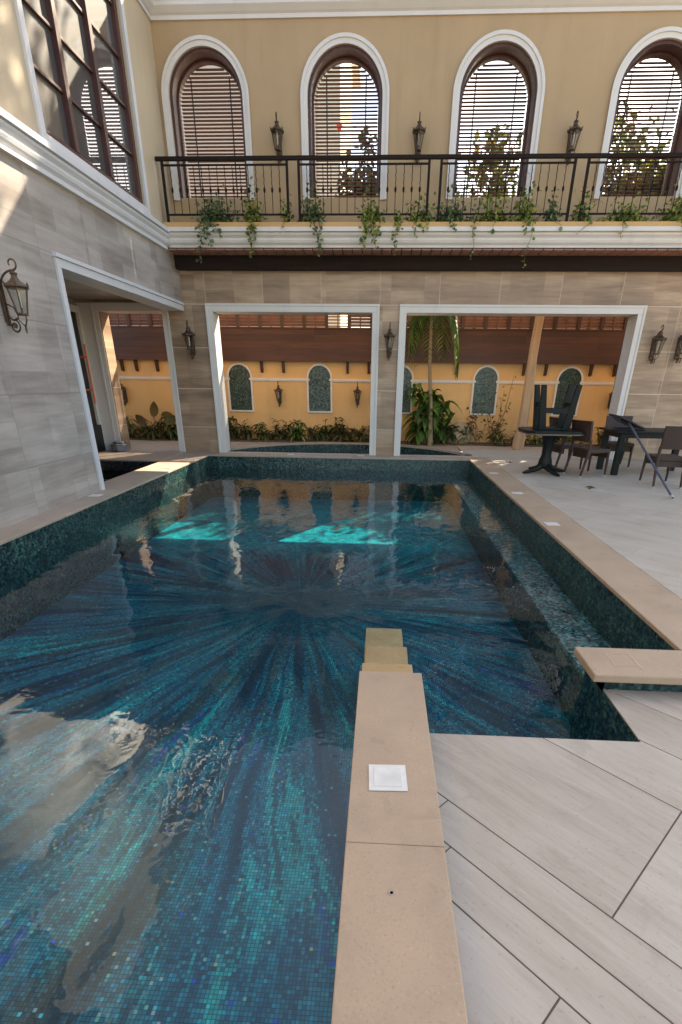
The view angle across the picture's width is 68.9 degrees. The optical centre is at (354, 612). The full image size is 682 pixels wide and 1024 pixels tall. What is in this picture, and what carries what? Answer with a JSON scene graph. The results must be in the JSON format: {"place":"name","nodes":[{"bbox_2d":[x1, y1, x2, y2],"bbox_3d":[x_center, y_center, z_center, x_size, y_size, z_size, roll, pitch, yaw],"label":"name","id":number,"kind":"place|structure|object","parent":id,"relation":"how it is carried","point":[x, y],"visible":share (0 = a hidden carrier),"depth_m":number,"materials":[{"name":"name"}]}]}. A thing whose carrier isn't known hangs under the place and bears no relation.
{"place":"outdoors","nodes":[
{"label":"outdoors","id":0,"kind":"place"},
{"bbox_2d":[111,63,360,326],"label":"neighbour house","id":1,"kind":"structure","parent":0,"point":[344,64],"depth_m":15.49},
{"bbox_2d":[0,497,570,1023],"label":"pool floor","id":2,"kind":"structure","parent":0,"point":[178,701],"depth_m":3.62,"materials":[{"name":"tile"}]},
{"bbox_2d":[331,628,467,1023],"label":"divider wall","id":3,"kind":"structure","parent":2,"relation":"on","point":[397,959],"depth_m":1.61,"materials":[{"name":"stone"}]},
{"bbox_2d":[369,764,407,790],"bbox_3d":[0.135,0.665,2.001,0.152,0.006,0.144,1,25,1],"label":"deck light","id":4,"kind":"object","parent":3,"relation":"on","point":[387,778],"visible":1,"depth_m":1.99,"materials":[{"name":"white plastic"}]},
{"bbox_2d":[449,482,582,725],"bbox_3d":[2.003,-0.783,6.851,0.360,0.490,8.400,2,25,2],"label":"pool bench riser","id":5,"kind":"object","parent":2,"relation":"on","point":[561,674],"visible":0.39,"depth_m":4.89,"materials":[{"name":"tile"}]},
{"bbox_2d":[450,480,610,676],"bbox_3d":[2.005,-1.019,6.742,0.363,0.030,8.400,2,25,2],"label":"pool bench","id":6,"kind":"object","parent":5,"relation":"on","point":[570,626],"visible":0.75,"depth_m":5.12,"materials":[{"name":"tile"}]},
{"bbox_2d":[129,440,605,459],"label":"passage paving","id":7,"kind":"structure","parent":0,"point":[474,451],"depth_m":11.45,"materials":[{"name":"beige stone"}]},
{"bbox_2d":[73,0,681,460],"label":"poolside building","id":8,"kind":"structure","parent":7,"relation":"on","point":[429,58],"depth_m":8.70,"materials":[{"name":"stone"}]},
{"bbox_2d":[182,320,195,358],"bbox_3d":[-3.270,-5.403,9.870,0.225,0.681,0.318,2,25,2],"label":"wall lantern","id":9,"kind":"object","parent":8,"relation":"attached to","point":[188,332],"depth_m":9.87,"materials":[{"name":"brown metal"}]},
{"bbox_2d":[161,35,254,200],"bbox_3d":[-2.513,-8.529,8.752,1.496,2.138,0.475,2,25,2],"label":"arched window","id":10,"kind":"structure","parent":8,"relation":"in","point":[197,58],"depth_m":8.70,"materials":[{"name":"white"}]},
{"bbox_2d":[191,183,241,262],"bbox_3d":[-2.450,-6.865,8.766,0.931,1.253,0.538,2,25,2],"label":"trailing plant","id":11,"kind":"object","parent":8,"relation":"on","point":[212,218],"visible":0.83,"depth_m":8.68,"materials":[{"name":"green plant"}]},
{"bbox_2d":[155,155,291,221],"bbox_3d":[-2.204,-7.237,8.531,2.330,0.912,0.056,2,25,2],"label":"balcony railing","id":12,"kind":"object","parent":8,"relation":"on","point":[162,159],"visible":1,"depth_m":8.42,"materials":[{"name":"black metal"}]},
{"bbox_2d":[239,176,266,257],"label":"trailing plant","id":13,"kind":"object","parent":8,"relation":"on","point":[253,218],"visible":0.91,"depth_m":8.64,"materials":[{"name":"green plant"}]},
{"bbox_2d":[270,112,283,162],"bbox_3d":[-1.310,-8.108,8.505,0.221,0.667,0.312,2,25,2],"label":"wall lantern","id":14,"kind":"object","parent":8,"relation":"attached to","point":[277,130],"depth_m":8.47,"materials":[{"name":"brown metal"}]},
{"bbox_2d":[278,194,293,232],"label":"trailing plant","id":15,"kind":"object","parent":8,"relation":"on","point":[285,218],"visible":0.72,"depth_m":8.63,"materials":[{"name":"green plant"}]},
{"bbox_2d":[297,175,325,255],"bbox_3d":[-0.744,-6.858,8.671,0.529,1.175,0.548,2,25,2],"label":"trailing plant","id":16,"kind":"object","parent":8,"relation":"on","point":[310,218],"visible":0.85,"depth_m":8.61,"materials":[{"name":"green plant"}]},
{"bbox_2d":[300,32,389,199],"bbox_3d":[-0.149,-8.454,8.651,1.496,2.138,0.475,2,25,2],"label":"arched window","id":17,"kind":"structure","parent":8,"relation":"in","point":[342,54],"depth_m":8.59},
{"bbox_2d":[292,154,435,221],"bbox_3d":[0.152,-7.162,8.430,2.386,0.912,0.056,2,25,2],"label":"balcony railing","id":18,"kind":"object","parent":8,"relation":"on","point":[299,158],"visible":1,"depth_m":8.31,"materials":[{"name":"black metal"}]},
{"bbox_2d":[356,189,387,248],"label":"trailing plant","id":19,"kind":"object","parent":8,"relation":"on","point":[373,218],"visible":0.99,"depth_m":8.55,"materials":[{"name":"green plant"}]},
{"bbox_2d":[384,322,395,360],"bbox_3d":[0.689,-5.276,9.700,0.225,0.681,0.318,2,25,2],"label":"wall lantern","id":20,"kind":"object","parent":8,"relation":"attached to","point":[389,335],"depth_m":9.67,"materials":[{"name":"brown metal"}]},
{"bbox_2d":[390,209,402,254],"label":"trailing plant","id":21,"kind":"object","parent":8,"relation":"on","point":[397,219],"visible":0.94,"depth_m":8.52,"materials":[{"name":"green plant"}]},
{"bbox_2d":[412,112,425,161],"bbox_3d":[1.091,-8.013,8.411,0.221,0.667,0.312,2,25,2],"label":"wall lantern","id":22,"kind":"object","parent":8,"relation":"attached to","point":[419,130],"depth_m":8.37,"materials":[{"name":"brown metal"}]},
{"bbox_2d":[403,192,437,237],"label":"trailing plant","id":23,"kind":"object","parent":8,"relation":"on","point":[418,218],"visible":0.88,"depth_m":8.53,"materials":[{"name":"green plant"}]},
{"bbox_2d":[433,184,480,259],"bbox_3d":[1.746,-6.726,8.595,0.828,1.133,0.568,2,25,2],"label":"trailing plant","id":24,"kind":"object","parent":8,"relation":"on","point":[450,217],"visible":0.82,"depth_m":8.51,"materials":[{"name":"green plant"}]},
{"bbox_2d":[464,171,526,233],"bbox_3d":[2.416,-6.949,8.457,1.051,0.909,0.527,2,25,2],"label":"trailing plant","id":25,"kind":"object","parent":8,"relation":"on","point":[498,218],"visible":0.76,"depth_m":8.49,"materials":[{"name":"green plant"}]},
{"bbox_2d":[446,29,544,199],"bbox_3d":[2.394,-8.373,8.542,1.496,2.138,0.475,2,25,2],"label":"arched window","id":26,"kind":"structure","parent":8,"relation":"in","point":[509,53],"depth_m":8.47,"materials":[{"name":"white"}]},
{"bbox_2d":[436,153,583,221],"bbox_3d":[2.536,-7.086,8.328,2.387,0.912,0.056,2,25,2],"label":"balcony railing","id":27,"kind":"object","parent":8,"relation":"on","point":[442,157],"visible":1,"depth_m":8.21,"materials":[{"name":"black metal"}]},
{"bbox_2d":[508,173,540,267],"bbox_3d":[2.949,-6.685,8.550,0.560,1.344,0.563,2,25,2],"label":"trailing plant","id":28,"kind":"object","parent":8,"relation":"on","point":[527,217],"visible":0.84,"depth_m":8.46,"materials":[{"name":"green plant"}]},
{"bbox_2d":[542,189,562,230],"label":"trailing plant","id":29,"kind":"object","parent":8,"relation":"on","point":[551,218],"visible":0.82,"depth_m":8.44,"materials":[{"name":"green plant"}]},
{"bbox_2d":[565,111,582,164],"bbox_3d":[3.663,-7.922,8.305,0.221,0.667,0.312,2,25,2],"label":"wall lantern","id":30,"kind":"object","parent":8,"relation":"attached to","point":[574,130],"depth_m":8.27,"materials":[{"name":"brown metal"}]},
{"bbox_2d":[569,186,601,233],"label":"trailing plant","id":31,"kind":"object","parent":8,"relation":"on","point":[576,215],"visible":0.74,"depth_m":8.43,"materials":[{"name":"green plant"}]},
{"bbox_2d":[597,191,649,237],"bbox_3d":[4.590,-6.723,8.441,0.922,0.722,0.544,2,25,2],"label":"trailing plant","id":32,"kind":"object","parent":8,"relation":"on","point":[623,218],"visible":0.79,"depth_m":8.40,"materials":[{"name":"green plant"}]},
{"bbox_2d":[578,152,681,221],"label":"balcony railing","id":33,"kind":"object","parent":8,"relation":"on","point":[589,156],"visible":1,"depth_m":8.13,"materials":[{"name":"black metal"}]},
{"bbox_2d":[593,26,681,198],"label":"arched window","id":34,"kind":"structure","parent":8,"relation":"in","point":[670,51],"depth_m":8.45,"materials":[{"name":"white"}]},
{"bbox_2d":[648,325,666,363],"bbox_3d":[5.797,-5.105,9.489,0.221,0.667,0.312,2,25,2],"label":"wall lantern","id":35,"kind":"object","parent":8,"relation":"attached to","point":[658,338],"depth_m":9.49,"materials":[{"name":"brown metal"}]},
{"bbox_2d":[651,183,681,226],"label":"trailing plant","id":36,"kind":"object","parent":8,"relation":"on","point":[675,217],"visible":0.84,"depth_m":8.38,"materials":[{"name":"green plant"}]},
{"bbox_2d":[674,335,681,362],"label":"wall lantern","id":37,"kind":"object","parent":8,"relation":"attached to","point":[678,352],"depth_m":9.59,"materials":[{"name":"brown metal"}]},
{"bbox_2d":[505,102,636,449],"bbox_3d":[4.169,-6.728,10.713,2.420,6.184,2.449,2,25,2],"label":"leaning palm","id":38,"kind":"object","parent":7,"relation":"on","point":[519,438],"visible":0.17,"depth_m":11.24,"materials":[{"name":"plant"}]},
{"bbox_2d":[100,458,641,461],"bbox_3d":[1.553,-2.011,7.887,16.700,0.054,10.659,2,25,2],"label":"deck base","id":39,"kind":"object","parent":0,"point":[159,461],"visible":0.06,"depth_m":9.71,"materials":[{"name":"tile"}]},
{"bbox_2d":[0,0,184,528],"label":"villa wing","id":40,"kind":"structure","parent":39,"relation":"on","point":[82,207],"depth_m":6.24,"materials":[{"name":"beige stone"}]},
{"bbox_2d":[0,258,28,333],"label":"wall lantern","id":41,"kind":"object","parent":40,"relation":"attached to","point":[14,282],"depth_m":5.12,"materials":[{"name":"brown metal"}]},
{"bbox_2d":[13,0,152,215],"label":"paned window","id":42,"kind":"structure","parent":40,"relation":"in","point":[73,52],"depth_m":6.57,"materials":[{"name":"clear glass"}]},
{"bbox_2d":[70,311,96,424],"bbox_3d":[-5.502,-4.533,9.291,0.250,2.070,2.070,2,25,2],"label":"door","id":43,"kind":"structure","parent":40,"relation":"in","point":[88,391],"depth_m":10.09,"materials":[{"name":"brown wood"}]},
{"bbox_2d":[100,461,156,480],"bbox_3d":[-4.758,-2.186,8.543,1.828,0.400,2.820,2,25,2],"label":"sunken basin","id":44,"kind":"object","parent":39,"relation":"in","point":[111,469],"visible":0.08,"depth_m":9.71,"materials":[{"name":"black tile"}]},
{"bbox_2d":[98,450,184,460],"bbox_3d":[-4.647,-3.251,10.361,1.828,0.062,1.380,2,25,2],"label":"passage step","id":45,"kind":"object","parent":39,"relation":"on","point":[135,455],"visible":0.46,"depth_m":10.26,"materials":[{"name":"stone"}]},
{"bbox_2d":[111,441,128,451],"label":"pedestal block","id":46,"kind":"structure","parent":45,"relation":"on","point":[119,446],"depth_m":10.68,"materials":[{"name":"grey stone"}]},
{"bbox_2d":[230,442,471,455],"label":"spa pool","id":47,"kind":"structure","parent":39,"relation":"in","point":[334,447],"depth_m":12.41,"materials":[{"name":"tile"}]},
{"bbox_2d":[231,442,459,451],"bbox_3d":[-0.213,-3.960,11.964,5.500,0.001,1.857,2,25,2],"label":"spa surround","id":48,"kind":"object","parent":47,"relation":"on","point":[451,447],"visible":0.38,"depth_m":12.39,"materials":[{"name":"stone"}]},
{"bbox_2d":[130,436,599,449],"bbox_3d":[1.392,-4.352,12.925,17.400,0.130,0.500,2,25,2],"label":"garden bed","id":49,"kind":"object","parent":39,"relation":"on","point":[401,442],"visible":0.22,"depth_m":12.83,"materials":[{"name":"soil"}]},
{"bbox_2d":[126,416,161,440],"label":"garden shrub","id":50,"kind":"object","parent":49,"relation":"on","point":[134,431],"visible":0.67,"depth_m":12.96,"materials":[{"name":"green plant"}]},
{"bbox_2d":[135,401,175,438],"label":"cactus","id":51,"kind":"object","parent":49,"relation":"on","point":[154,410],"visible":0.92,"depth_m":12.60,"materials":[{"name":"green plant"}]},
{"bbox_2d":[136,414,177,440],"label":"garden shrub","id":52,"kind":"object","parent":49,"relation":"on","point":[151,430],"visible":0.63,"depth_m":12.85,"materials":[{"name":"green plant"}]},
{"bbox_2d":[158,417,177,440],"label":"garden shrub","id":53,"kind":"object","parent":49,"relation":"on","point":[174,431],"visible":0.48,"depth_m":12.83,"materials":[{"name":"green plant"}]},
{"bbox_2d":[228,416,242,439],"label":"garden shrub","id":54,"kind":"object","parent":49,"relation":"on","point":[233,419],"visible":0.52,"depth_m":12.93,"materials":[{"name":"green plant"}]},
{"bbox_2d":[229,422,247,439],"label":"garden shrub","id":55,"kind":"object","parent":49,"relation":"on","point":[238,431],"visible":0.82,"depth_m":12.97,"materials":[{"name":"green plant"}]},
{"bbox_2d":[236,420,254,439],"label":"garden shrub","id":56,"kind":"object","parent":49,"relation":"on","point":[245,434],"visible":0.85,"depth_m":12.97,"materials":[{"name":"green plant"}]},
{"bbox_2d":[240,422,271,440],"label":"garden shrub","id":57,"kind":"object","parent":49,"relation":"on","point":[258,428],"visible":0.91,"depth_m":12.86,"materials":[{"name":"green plant"}]},
{"bbox_2d":[253,426,282,440],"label":"garden shrub","id":58,"kind":"object","parent":49,"relation":"on","point":[268,438],"visible":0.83,"depth_m":12.91,"materials":[{"name":"green plant"}]},
{"bbox_2d":[272,418,294,440],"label":"garden shrub","id":59,"kind":"object","parent":49,"relation":"on","point":[283,430],"visible":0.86,"depth_m":12.91,"materials":[{"name":"green plant"}]},
{"bbox_2d":[273,427,298,440],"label":"garden shrub","id":60,"kind":"object","parent":49,"relation":"on","point":[287,436],"visible":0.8,"depth_m":12.89,"materials":[{"name":"green plant"}]},
{"bbox_2d":[286,419,309,441],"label":"garden shrub","id":61,"kind":"object","parent":49,"relation":"on","point":[298,430],"visible":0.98,"depth_m":12.81,"materials":[{"name":"green plant"}]},
{"bbox_2d":[302,424,321,440],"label":"garden shrub","id":62,"kind":"object","parent":49,"relation":"on","point":[311,431],"visible":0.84,"depth_m":12.96,"materials":[{"name":"green plant"}]},
{"bbox_2d":[311,427,331,440],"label":"garden shrub","id":63,"kind":"object","parent":49,"relation":"on","point":[321,433],"visible":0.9,"depth_m":12.91,"materials":[{"name":"green plant"}]},
{"bbox_2d":[320,417,345,440],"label":"garden shrub","id":64,"kind":"object","parent":49,"relation":"on","point":[329,431],"visible":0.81,"depth_m":12.91,"materials":[{"name":"green plant"}]},
{"bbox_2d":[330,424,348,440],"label":"garden shrub","id":65,"kind":"object","parent":49,"relation":"on","point":[338,437],"visible":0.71,"depth_m":12.89,"materials":[{"name":"green plant"}]},
{"bbox_2d":[334,424,362,441],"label":"garden shrub","id":66,"kind":"object","parent":49,"relation":"on","point":[349,437],"visible":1,"depth_m":12.77,"materials":[{"name":"green plant"}]},
{"bbox_2d":[334,125,376,197],"bbox_3d":[0.216,-7.156,11.292,1.386,6.392,1.045,2,25,2],"label":"flowering tree","id":67,"kind":"object","parent":49,"relation":"on","point":[358,169],"visible":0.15,"depth_m":10.26,"materials":[{"name":"green plant"}]},
{"bbox_2d":[353,426,369,441],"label":"garden shrub","id":68,"kind":"object","parent":49,"relation":"on","point":[363,436],"visible":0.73,"depth_m":12.87,"materials":[{"name":"green plant"}]},
{"bbox_2d":[403,315,458,445],"bbox_3d":[1.732,-5.676,11.906,1.467,3.206,1.354,2,25,2],"label":"slender palm","id":69,"kind":"object","parent":49,"relation":"on","point":[423,322],"visible":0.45,"depth_m":11.41,"materials":[{"name":"green plant"}]},
{"bbox_2d":[401,382,462,445],"bbox_3d":[1.864,-4.815,12.423,1.516,1.680,0.920,-7,26,-16],"label":"broad leaf plant","id":70,"kind":"object","parent":49,"relation":"on","point":[420,425],"visible":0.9,"depth_m":12.23,"materials":[{"name":"green plant"}]},
{"bbox_2d":[434,412,475,445],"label":"broad leaf plant","id":71,"kind":"object","parent":49,"relation":"on","point":[452,434],"visible":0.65,"depth_m":12.53,"materials":[{"name":"green plant"}]},
{"bbox_2d":[446,422,471,443],"bbox_3d":[2.668,-4.550,12.774,0.709,0.647,0.440,2,25,2],"label":"boulder","id":72,"kind":"object","parent":49,"relation":"on","point":[461,425],"visible":0.57,"depth_m":12.60,"materials":[{"name":"stone"}]},
{"bbox_2d":[457,428,471,443],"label":"garden shrub","id":73,"kind":"object","parent":49,"relation":"on","point":[462,438],"visible":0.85,"depth_m":12.60,"materials":[{"name":"green plant"}]},
{"bbox_2d":[466,407,493,443],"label":"twiggy shrub","id":74,"kind":"object","parent":49,"relation":"on","point":[474,417],"visible":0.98,"depth_m":12.50,"materials":[{"name":"green plant"}]},
{"bbox_2d":[474,421,506,444],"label":"garden shrub","id":75,"kind":"object","parent":49,"relation":"on","point":[498,429],"visible":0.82,"depth_m":12.54,"materials":[{"name":"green plant"}]},
{"bbox_2d":[478,377,515,441],"bbox_3d":[3.485,-5.031,12.392,0.827,1.602,0.363,2,25,2],"label":"twiggy shrub","id":76,"kind":"object","parent":49,"relation":"on","point":[500,415],"visible":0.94,"depth_m":12.37,"materials":[{"name":"green plant"}]},
{"bbox_2d":[486,429,514,444],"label":"garden shrub","id":77,"kind":"object","parent":49,"relation":"on","point":[501,440],"visible":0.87,"depth_m":12.44,"materials":[{"name":"green plant"}]},
{"bbox_2d":[507,430,530,444],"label":"garden shrub","id":78,"kind":"object","parent":49,"relation":"on","point":[525,439],"visible":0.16,"depth_m":12.57,"materials":[{"name":"green plant"}]},
{"bbox_2d":[526,434,541,444],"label":"garden shrub","id":79,"kind":"object","parent":49,"relation":"on","point":[537,441],"visible":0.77,"depth_m":12.61,"materials":[{"name":"green plant"}]},
{"bbox_2d":[560,436,588,443],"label":"garden shrub","id":80,"kind":"object","parent":49,"relation":"on","point":[567,439],"visible":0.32,"depth_m":12.56,"materials":[{"name":"green plant"}]},
{"bbox_2d":[593,427,603,445],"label":"garden shrub","id":81,"kind":"object","parent":49,"relation":"on","point":[599,438],"visible":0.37,"depth_m":12.47,"materials":[{"name":"green plant"}]},
{"bbox_2d":[351,59,680,451],"label":"sky","id":82,"kind":"structure","parent":0,"point":[648,60],"materials":[{"name":"white"}]},
{"bbox_2d":[429,689,681,1023],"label":"terrace paving","id":83,"kind":"structure","parent":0,"point":[581,825],"depth_m":1.77,"materials":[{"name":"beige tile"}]},
{"bbox_2d":[488,458,681,598],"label":"deck paving","id":84,"kind":"structure","parent":0,"point":[625,514],"depth_m":6.58,"materials":[{"name":"grey tile"}]},
{"bbox_2d":[518,427,584,476],"bbox_3d":[3.399,-2.834,8.756,1.000,0.737,1.000,2,25,2],"label":"pedestal table","id":85,"kind":"object","parent":84,"relation":"on","point":[549,437],"visible":0.87,"depth_m":8.64,"materials":[{"name":"black"}]},
{"bbox_2d":[532,384,582,429],"bbox_3d":[3.395,-3.473,8.426,0.649,0.698,0.459,2,25,2],"label":"upturned stool","id":86,"kind":"object","parent":85,"relation":"on","point":[566,411],"visible":1,"depth_m":8.37,"materials":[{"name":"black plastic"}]},
{"bbox_2d":[549,417,584,470],"bbox_3d":[3.873,-3.091,9.127,0.583,0.904,0.470,-5,25,-11],"label":"wicker chair","id":87,"kind":"object","parent":84,"relation":"on","point":[559,448],"visible":0.45,"depth_m":9.01,"materials":[{"name":"brown wicker"}]},
{"bbox_2d":[563,419,610,477],"bbox_3d":[4.042,-2.821,8.553,0.583,0.904,0.470,-8,26,-17],"label":"wicker chair","id":88,"kind":"object","parent":84,"relation":"on","point":[588,452],"visible":0.91,"depth_m":8.44,"materials":[{"name":"brown wicker"}]},
{"bbox_2d":[604,416,634,468],"bbox_3d":[5.075,-3.272,9.550,0.470,0.904,0.583,5,25,10],"label":"wicker chair","id":89,"kind":"object","parent":84,"relation":"on","point":[611,421],"visible":0.48,"depth_m":9.55,"materials":[{"name":"brown wicker"}]},
{"bbox_2d":[596,427,679,474],"bbox_3d":[5.253,-2.870,8.881,1.550,0.735,0.850,2,25,2],"label":"dining table","id":90,"kind":"object","parent":84,"relation":"on","point":[648,433],"visible":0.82,"depth_m":8.61,"materials":[{"name":"black plastic"}]},
{"bbox_2d":[609,413,673,498],"bbox_3d":[4.706,-2.550,7.877,0.627,0.984,2.528,2,25,2],"label":"pool net","id":91,"kind":"object","parent":84,"relation":"on","point":[633,426],"visible":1,"depth_m":8.39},
{"bbox_2d":[638,426,681,488],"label":"wicker chair","id":92,"kind":"object","parent":84,"relation":"on","point":[672,438],"visible":0.96,"depth_m":7.59,"materials":[{"name":"brown wicker"}]},
{"label":"ground","id":93,"kind":"structure","parent":0,"visible":0},
{"bbox_2d":[0,456,681,741],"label":"pool wall","id":94,"kind":"structure","parent":93,"relation":"on","point":[43,569],"depth_m":6.63,"materials":[{"name":"tile"}]},
{"bbox_2d":[0,452,681,649],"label":"pool coping","id":95,"kind":"object","parent":94,"relation":"on","point":[653,604],"depth_m":5.40,"materials":[{"name":"beige stone"}]},
{"bbox_2d":[87,494,103,496],"bbox_3d":[-3.516,-1.587,6.752,0.152,0.006,0.144,1,25,2],"label":"deck light","id":96,"kind":"object","parent":95,"relation":"on","point":[95,495],"visible":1,"depth_m":6.73,"materials":[{"name":"white plastic"}]},
{"bbox_2d":[543,522,560,525],"bbox_3d":[2.246,-1.003,5.643,0.152,0.006,0.144,1,25,2],"label":"deck light","id":97,"kind":"object","parent":95,"relation":"on","point":[551,523],"visible":1,"depth_m":5.63,"materials":[{"name":"white plastic"}]},
{"bbox_2d":[574,647,681,689],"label":"cap slab","id":98,"kind":"structure","parent":94,"relation":"on","point":[638,666],"depth_m":2.83,"materials":[{"name":"stone"}]},
{"bbox_2d":[116,359,615,443],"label":"garden wall","id":99,"kind":"structure","parent":93,"relation":"on","point":[314,393],"depth_m":12.68,"materials":[{"name":"paint"}]},
{"bbox_2d":[120,380,127,405],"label":"wall lantern","id":100,"kind":"object","parent":99,"relation":"attached to","point":[124,395],"depth_m":12.94,"materials":[{"name":"brown metal"}]},
{"bbox_2d":[274,381,282,405],"bbox_3d":[-1.924,-5.561,12.673,0.203,0.614,0.287,2,25,2],"label":"wall lantern","id":101,"kind":"object","parent":99,"relation":"attached to","point":[279,390],"depth_m":12.66,"materials":[{"name":"brown metal"}]},
{"bbox_2d":[353,382,361,407],"bbox_3d":[0.083,-5.497,12.587,0.203,0.614,0.287,2,25,2],"label":"wall lantern","id":102,"kind":"object","parent":99,"relation":"attached to","point":[357,391],"depth_m":12.58,"materials":[{"name":"brown metal"}]},
{"bbox_2d":[108,314,629,376],"bbox_3d":[1.330,-6.834,11.964,17.600,2.000,0.179,2,25,2],"label":"timber fence","id":103,"kind":"object","parent":99,"relation":"on","point":[586,340],"visible":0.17,"depth_m":12.06,"materials":[{"name":"brown wood"}]},
{"bbox_2d":[456,123,518,196],"bbox_3d":[3.807,-9.284,14.622,1.966,7.778,1.946,-16,30,-31],"label":"leafy tree","id":104,"kind":"object","parent":93,"relation":"on","point":[492,165],"visible":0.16,"depth_m":13.17,"materials":[{"name":"green plant"}]},
{"bbox_2d":[458,318,613,328],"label":"boundary wall","id":105,"kind":"structure","parent":93,"relation":"on","point":[528,328],"depth_m":15.60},
{"bbox_2d":[603,160,664,196],"bbox_3d":[6.196,-7.673,12.782,4.929,6.459,2.135,2,25,2],"label":"leafy tree","id":106,"kind":"object","parent":93,"relation":"on","point":[633,185],"visible":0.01,"depth_m":11.48,"materials":[{"name":"green plant"}]},
{"bbox_2d":[598,98,673,322],"bbox_3d":[6.234,-8.113,12.546,2.590,7.458,2.024,2,25,2],"label":"leafy tree","id":107,"kind":"object","parent":93,"relation":"on","point":[634,152],"visible":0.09,"depth_m":11.29,"materials":[{"name":"green plant"}]},
{"bbox_2d":[606,140,671,193],"bbox_3d":[8.309,-7.947,12.744,5.112,7.041,2.353,2,25,2],"label":"leafy tree","id":108,"kind":"object","parent":93,"relation":"on","point":[650,174],"visible":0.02,"depth_m":11.41,"materials":[{"name":"green plant"}]}
]}

